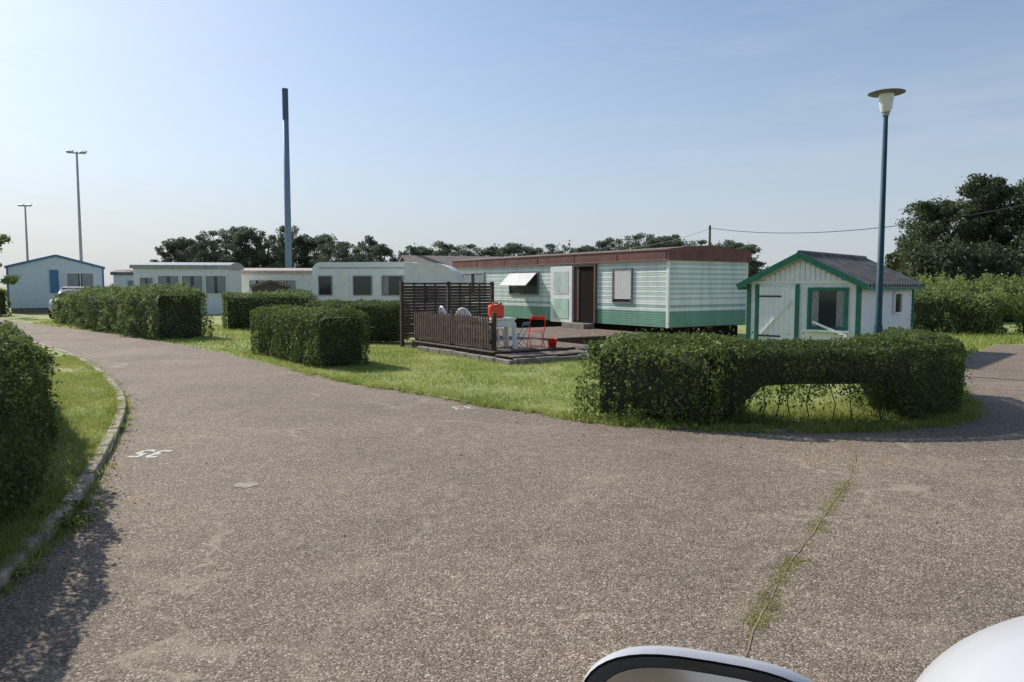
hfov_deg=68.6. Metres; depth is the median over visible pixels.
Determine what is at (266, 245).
pine tree
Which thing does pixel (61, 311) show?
hedge
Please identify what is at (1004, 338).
grass
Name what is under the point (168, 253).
pine tree
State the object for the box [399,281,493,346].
slatted screen
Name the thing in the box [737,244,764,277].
pine tree
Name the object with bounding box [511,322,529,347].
folding chair
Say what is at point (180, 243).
pine tree
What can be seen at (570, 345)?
wooden deck
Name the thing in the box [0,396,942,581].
weeds
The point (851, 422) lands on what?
grass
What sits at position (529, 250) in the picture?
pine tree
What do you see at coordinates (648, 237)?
pine tree
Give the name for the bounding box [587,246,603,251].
pine tree
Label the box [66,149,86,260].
floodlight mast
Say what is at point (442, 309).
plastic chair
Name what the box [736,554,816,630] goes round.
moss
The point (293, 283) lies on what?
window
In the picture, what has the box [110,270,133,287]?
mobile home
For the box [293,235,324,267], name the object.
pine tree
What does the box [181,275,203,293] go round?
window
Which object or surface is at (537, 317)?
folding chair
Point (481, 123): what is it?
sky
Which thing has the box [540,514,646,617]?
moss
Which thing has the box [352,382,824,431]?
kerb
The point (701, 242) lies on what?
pine tree
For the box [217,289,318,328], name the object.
hedge
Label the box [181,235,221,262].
pine tree
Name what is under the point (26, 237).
floodlight mast
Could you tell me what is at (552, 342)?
bucket
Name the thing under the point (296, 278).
mobile home
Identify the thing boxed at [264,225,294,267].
pine tree
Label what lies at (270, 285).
garden shed
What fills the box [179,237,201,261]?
pine tree
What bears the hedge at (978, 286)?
on the ground at (34, 318)
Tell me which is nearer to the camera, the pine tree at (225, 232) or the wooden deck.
the wooden deck
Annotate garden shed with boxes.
[249,280,290,296]
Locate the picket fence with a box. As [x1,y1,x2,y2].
[414,308,496,350]
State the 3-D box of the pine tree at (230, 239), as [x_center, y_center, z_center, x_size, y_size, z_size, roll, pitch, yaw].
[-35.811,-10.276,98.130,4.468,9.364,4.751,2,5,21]
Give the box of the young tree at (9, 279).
[0,234,21,284]
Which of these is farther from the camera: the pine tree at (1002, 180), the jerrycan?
the pine tree at (1002, 180)
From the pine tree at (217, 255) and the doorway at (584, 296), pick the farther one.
the pine tree at (217, 255)
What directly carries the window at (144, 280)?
in the mobile home at (213, 280)
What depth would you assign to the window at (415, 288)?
27.07 m
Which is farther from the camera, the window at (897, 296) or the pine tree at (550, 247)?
the pine tree at (550, 247)
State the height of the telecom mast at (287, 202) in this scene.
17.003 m
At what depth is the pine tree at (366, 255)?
94.52 m
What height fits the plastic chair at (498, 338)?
0.898 m
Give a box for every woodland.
[258,248,404,267]
[414,240,768,276]
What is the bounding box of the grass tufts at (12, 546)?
[0,354,131,577]
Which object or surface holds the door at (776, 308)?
in the garden chalet at (814, 295)
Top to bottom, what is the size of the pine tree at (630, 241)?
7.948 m
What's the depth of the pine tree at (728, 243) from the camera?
85.63 m
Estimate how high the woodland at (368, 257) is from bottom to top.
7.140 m
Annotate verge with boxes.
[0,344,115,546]
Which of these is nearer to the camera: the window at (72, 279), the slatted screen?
the slatted screen
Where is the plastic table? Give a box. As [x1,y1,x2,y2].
[489,317,517,349]
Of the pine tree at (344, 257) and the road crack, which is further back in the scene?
the pine tree at (344, 257)
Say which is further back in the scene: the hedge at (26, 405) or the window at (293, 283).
the window at (293, 283)
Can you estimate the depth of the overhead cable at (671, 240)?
75.98 m
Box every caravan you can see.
[312,262,416,305]
[404,263,464,326]
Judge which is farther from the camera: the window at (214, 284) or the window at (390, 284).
the window at (214, 284)
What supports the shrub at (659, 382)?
on the ground at (34, 318)
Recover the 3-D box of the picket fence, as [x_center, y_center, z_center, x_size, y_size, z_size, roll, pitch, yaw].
[-1.474,-0.323,18.173,0.150,0.840,3.910,-3,5,-33]
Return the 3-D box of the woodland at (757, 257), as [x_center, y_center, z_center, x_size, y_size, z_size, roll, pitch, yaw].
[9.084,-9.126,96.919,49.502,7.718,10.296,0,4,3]
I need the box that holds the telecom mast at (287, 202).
[282,88,291,267]
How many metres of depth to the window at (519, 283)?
28.39 m
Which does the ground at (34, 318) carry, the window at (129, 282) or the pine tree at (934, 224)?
the pine tree at (934, 224)
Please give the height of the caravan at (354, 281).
2.550 m
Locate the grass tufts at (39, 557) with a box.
[0,358,139,601]
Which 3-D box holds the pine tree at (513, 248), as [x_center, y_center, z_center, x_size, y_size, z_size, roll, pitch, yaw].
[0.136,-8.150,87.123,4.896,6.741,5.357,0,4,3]
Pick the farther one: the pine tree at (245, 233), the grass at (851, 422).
the pine tree at (245, 233)
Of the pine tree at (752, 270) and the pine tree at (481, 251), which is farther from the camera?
the pine tree at (481, 251)
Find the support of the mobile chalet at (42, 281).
on the ground at (34, 318)
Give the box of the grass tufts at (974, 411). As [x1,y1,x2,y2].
[286,366,991,434]
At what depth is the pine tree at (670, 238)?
87.66 m
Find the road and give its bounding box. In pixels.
[0,319,1023,681]
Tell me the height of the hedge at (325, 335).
1.333 m
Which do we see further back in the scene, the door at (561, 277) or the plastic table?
the door at (561, 277)
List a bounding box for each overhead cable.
[632,229,707,247]
[711,205,1023,232]
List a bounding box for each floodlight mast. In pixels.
[18,204,31,260]
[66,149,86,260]
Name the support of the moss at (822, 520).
on the road
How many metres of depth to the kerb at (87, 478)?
5.87 m
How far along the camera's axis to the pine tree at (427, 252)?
89.36 m
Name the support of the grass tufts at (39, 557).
on the ground at (34, 318)
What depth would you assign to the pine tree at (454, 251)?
90.22 m
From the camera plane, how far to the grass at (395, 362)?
13.90 m
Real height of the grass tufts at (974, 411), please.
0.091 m
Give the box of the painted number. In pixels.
[127,450,172,457]
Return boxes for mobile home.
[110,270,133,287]
[129,262,243,313]
[241,268,311,296]
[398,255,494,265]
[452,245,751,336]
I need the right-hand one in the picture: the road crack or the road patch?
the road crack
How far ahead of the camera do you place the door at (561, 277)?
26.55 m
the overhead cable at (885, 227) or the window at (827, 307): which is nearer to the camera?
the window at (827, 307)
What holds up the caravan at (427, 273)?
on the ground at (34, 318)
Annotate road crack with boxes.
[745,435,855,656]
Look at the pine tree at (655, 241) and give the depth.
84.56 m
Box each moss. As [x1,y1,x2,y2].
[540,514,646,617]
[730,435,863,654]
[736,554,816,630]
[805,481,856,534]
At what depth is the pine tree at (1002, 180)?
49.30 m
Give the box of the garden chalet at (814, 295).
[736,250,924,349]
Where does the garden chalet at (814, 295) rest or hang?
on the ground at (34, 318)
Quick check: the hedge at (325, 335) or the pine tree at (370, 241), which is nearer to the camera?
the hedge at (325, 335)
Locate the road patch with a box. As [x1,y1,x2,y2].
[234,482,258,487]
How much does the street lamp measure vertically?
5.327 m
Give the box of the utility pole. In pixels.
[708,225,710,245]
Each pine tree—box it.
[150,240,179,261]
[161,237,195,261]
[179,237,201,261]
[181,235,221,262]
[196,230,233,262]
[208,228,232,262]
[218,226,253,262]
[226,226,266,267]
[245,231,292,267]
[245,234,270,267]
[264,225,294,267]
[274,225,311,267]
[292,234,313,267]
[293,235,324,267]
[308,233,337,265]
[318,236,358,261]
[328,241,364,261]
[349,242,374,261]
[357,235,378,261]
[365,243,399,261]
[399,245,423,257]
[416,246,433,255]
[430,240,454,255]
[448,246,461,255]
[456,244,475,255]
[470,246,491,255]
[484,246,507,256]
[497,242,526,256]
[517,246,538,255]
[530,247,546,254]
[543,243,562,253]
[562,246,575,252]
[573,245,595,252]
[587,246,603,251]
[595,237,615,250]
[608,238,631,250]
[621,234,640,249]
[631,232,654,248]
[644,236,670,248]
[659,234,681,247]
[669,239,690,246]
[688,239,706,245]
[723,239,756,260]
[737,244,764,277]
[884,235,930,266]
[890,201,991,259]
[895,195,961,245]
[938,176,1023,250]
[944,172,1023,252]
[978,178,1023,254]
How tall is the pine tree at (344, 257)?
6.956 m
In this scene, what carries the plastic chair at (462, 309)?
on the wooden deck
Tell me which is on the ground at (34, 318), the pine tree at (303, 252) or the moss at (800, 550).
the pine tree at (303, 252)
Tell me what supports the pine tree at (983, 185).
on the ground at (34, 318)
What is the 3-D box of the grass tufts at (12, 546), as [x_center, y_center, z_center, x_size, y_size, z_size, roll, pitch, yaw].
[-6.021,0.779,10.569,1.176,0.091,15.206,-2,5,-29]
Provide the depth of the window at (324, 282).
29.01 m
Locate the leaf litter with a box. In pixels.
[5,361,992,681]
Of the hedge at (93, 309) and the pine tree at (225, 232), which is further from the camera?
the pine tree at (225, 232)
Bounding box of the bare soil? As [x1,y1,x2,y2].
[54,365,82,371]
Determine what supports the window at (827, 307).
in the garden chalet at (814, 295)
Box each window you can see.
[66,273,94,288]
[126,280,133,287]
[139,277,153,288]
[157,275,179,289]
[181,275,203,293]
[205,275,226,293]
[248,279,265,291]
[274,279,296,289]
[318,276,332,294]
[353,276,371,295]
[381,276,403,295]
[415,288,438,300]
[462,272,484,288]
[499,271,538,294]
[612,268,632,302]
[801,287,850,336]
[892,292,902,314]
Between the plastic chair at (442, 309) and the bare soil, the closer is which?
the bare soil
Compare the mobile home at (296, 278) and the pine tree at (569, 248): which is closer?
the mobile home at (296, 278)
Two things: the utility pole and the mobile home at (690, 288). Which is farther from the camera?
the utility pole
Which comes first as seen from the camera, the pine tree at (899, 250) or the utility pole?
the pine tree at (899, 250)
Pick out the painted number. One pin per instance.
(139, 453)
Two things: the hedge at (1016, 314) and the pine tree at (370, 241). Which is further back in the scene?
the pine tree at (370, 241)
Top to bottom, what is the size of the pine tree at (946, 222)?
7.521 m
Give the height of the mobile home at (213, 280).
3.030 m
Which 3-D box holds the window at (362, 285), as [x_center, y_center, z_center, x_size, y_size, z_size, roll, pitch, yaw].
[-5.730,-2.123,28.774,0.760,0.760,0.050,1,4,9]
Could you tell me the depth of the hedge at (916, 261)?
41.19 m
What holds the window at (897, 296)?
in the garden chalet at (814, 295)
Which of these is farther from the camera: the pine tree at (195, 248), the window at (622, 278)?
the pine tree at (195, 248)
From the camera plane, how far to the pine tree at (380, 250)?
90.22 m
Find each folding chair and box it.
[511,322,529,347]
[527,315,545,347]
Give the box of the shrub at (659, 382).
[571,326,742,425]
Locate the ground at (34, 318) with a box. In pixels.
[0,286,1023,591]
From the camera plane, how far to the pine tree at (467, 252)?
85.89 m
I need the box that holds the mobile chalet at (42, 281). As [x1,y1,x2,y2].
[4,255,104,312]
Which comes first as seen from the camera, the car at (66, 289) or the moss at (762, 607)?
the moss at (762, 607)
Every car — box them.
[48,287,92,317]
[583,616,1023,681]
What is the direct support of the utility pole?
on the ground at (34, 318)
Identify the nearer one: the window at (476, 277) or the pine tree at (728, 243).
the window at (476, 277)
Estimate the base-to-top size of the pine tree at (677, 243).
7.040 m
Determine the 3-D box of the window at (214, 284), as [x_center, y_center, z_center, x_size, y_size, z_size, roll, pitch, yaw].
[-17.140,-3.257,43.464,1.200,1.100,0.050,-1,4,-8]
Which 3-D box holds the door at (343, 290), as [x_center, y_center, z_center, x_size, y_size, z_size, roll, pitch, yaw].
[-6.498,-1.884,28.925,0.500,1.600,0.028,1,4,9]
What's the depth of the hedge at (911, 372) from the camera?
8.85 m
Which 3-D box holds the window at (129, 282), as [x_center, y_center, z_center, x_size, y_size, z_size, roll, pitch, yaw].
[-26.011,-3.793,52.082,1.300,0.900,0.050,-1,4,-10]
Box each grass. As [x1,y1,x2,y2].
[32,319,257,358]
[241,339,830,426]
[608,389,974,429]
[940,331,1023,353]
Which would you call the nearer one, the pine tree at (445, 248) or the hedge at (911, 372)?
the hedge at (911, 372)
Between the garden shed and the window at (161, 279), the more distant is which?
the window at (161, 279)
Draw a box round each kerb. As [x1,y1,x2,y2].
[0,341,125,590]
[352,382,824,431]
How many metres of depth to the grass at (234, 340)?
22.85 m
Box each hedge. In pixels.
[0,288,11,315]
[0,320,66,525]
[50,291,76,324]
[65,283,153,334]
[111,281,214,339]
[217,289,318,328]
[247,301,373,367]
[273,288,311,296]
[306,297,410,343]
[613,321,973,426]
[884,229,1023,286]
[896,267,1023,321]
[913,279,1017,334]
[1005,285,1023,334]
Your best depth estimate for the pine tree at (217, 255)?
90.52 m
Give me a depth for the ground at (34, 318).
14.13 m
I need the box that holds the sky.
[0,0,1023,286]
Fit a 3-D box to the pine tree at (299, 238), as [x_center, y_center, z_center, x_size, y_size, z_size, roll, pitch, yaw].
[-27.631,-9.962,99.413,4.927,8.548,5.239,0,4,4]
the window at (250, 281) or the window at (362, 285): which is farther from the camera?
the window at (250, 281)
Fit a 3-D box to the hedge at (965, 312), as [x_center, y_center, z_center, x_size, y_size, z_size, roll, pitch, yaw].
[14.913,-1.200,26.219,4.703,1.892,2.885,1,4,19]
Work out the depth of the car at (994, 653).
0.79 m
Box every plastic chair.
[439,306,465,340]
[455,307,478,330]
[478,318,504,346]
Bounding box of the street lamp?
[867,88,905,333]
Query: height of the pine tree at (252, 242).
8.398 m
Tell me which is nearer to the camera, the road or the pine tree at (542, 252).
the road
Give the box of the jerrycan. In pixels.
[488,302,503,317]
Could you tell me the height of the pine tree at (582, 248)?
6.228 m
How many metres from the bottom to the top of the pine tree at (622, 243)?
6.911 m
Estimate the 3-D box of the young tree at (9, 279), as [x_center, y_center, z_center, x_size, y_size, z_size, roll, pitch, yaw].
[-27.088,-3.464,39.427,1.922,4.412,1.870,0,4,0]
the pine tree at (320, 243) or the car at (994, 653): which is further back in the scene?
the pine tree at (320, 243)
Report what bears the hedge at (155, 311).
on the ground at (34, 318)
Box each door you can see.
[337,271,349,304]
[550,266,572,321]
[754,284,799,346]
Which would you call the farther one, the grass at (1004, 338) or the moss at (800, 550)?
the grass at (1004, 338)
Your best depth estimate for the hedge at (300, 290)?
33.93 m
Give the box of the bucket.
[547,338,557,347]
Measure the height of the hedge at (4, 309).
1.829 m
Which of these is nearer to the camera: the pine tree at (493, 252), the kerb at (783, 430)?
the kerb at (783, 430)
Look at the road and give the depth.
4.86 m
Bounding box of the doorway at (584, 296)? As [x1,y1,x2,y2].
[572,264,596,322]
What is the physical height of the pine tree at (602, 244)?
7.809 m
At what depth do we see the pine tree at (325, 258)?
91.46 m
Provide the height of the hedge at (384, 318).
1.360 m
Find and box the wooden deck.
[409,326,646,364]
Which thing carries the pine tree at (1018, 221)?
on the ground at (34, 318)

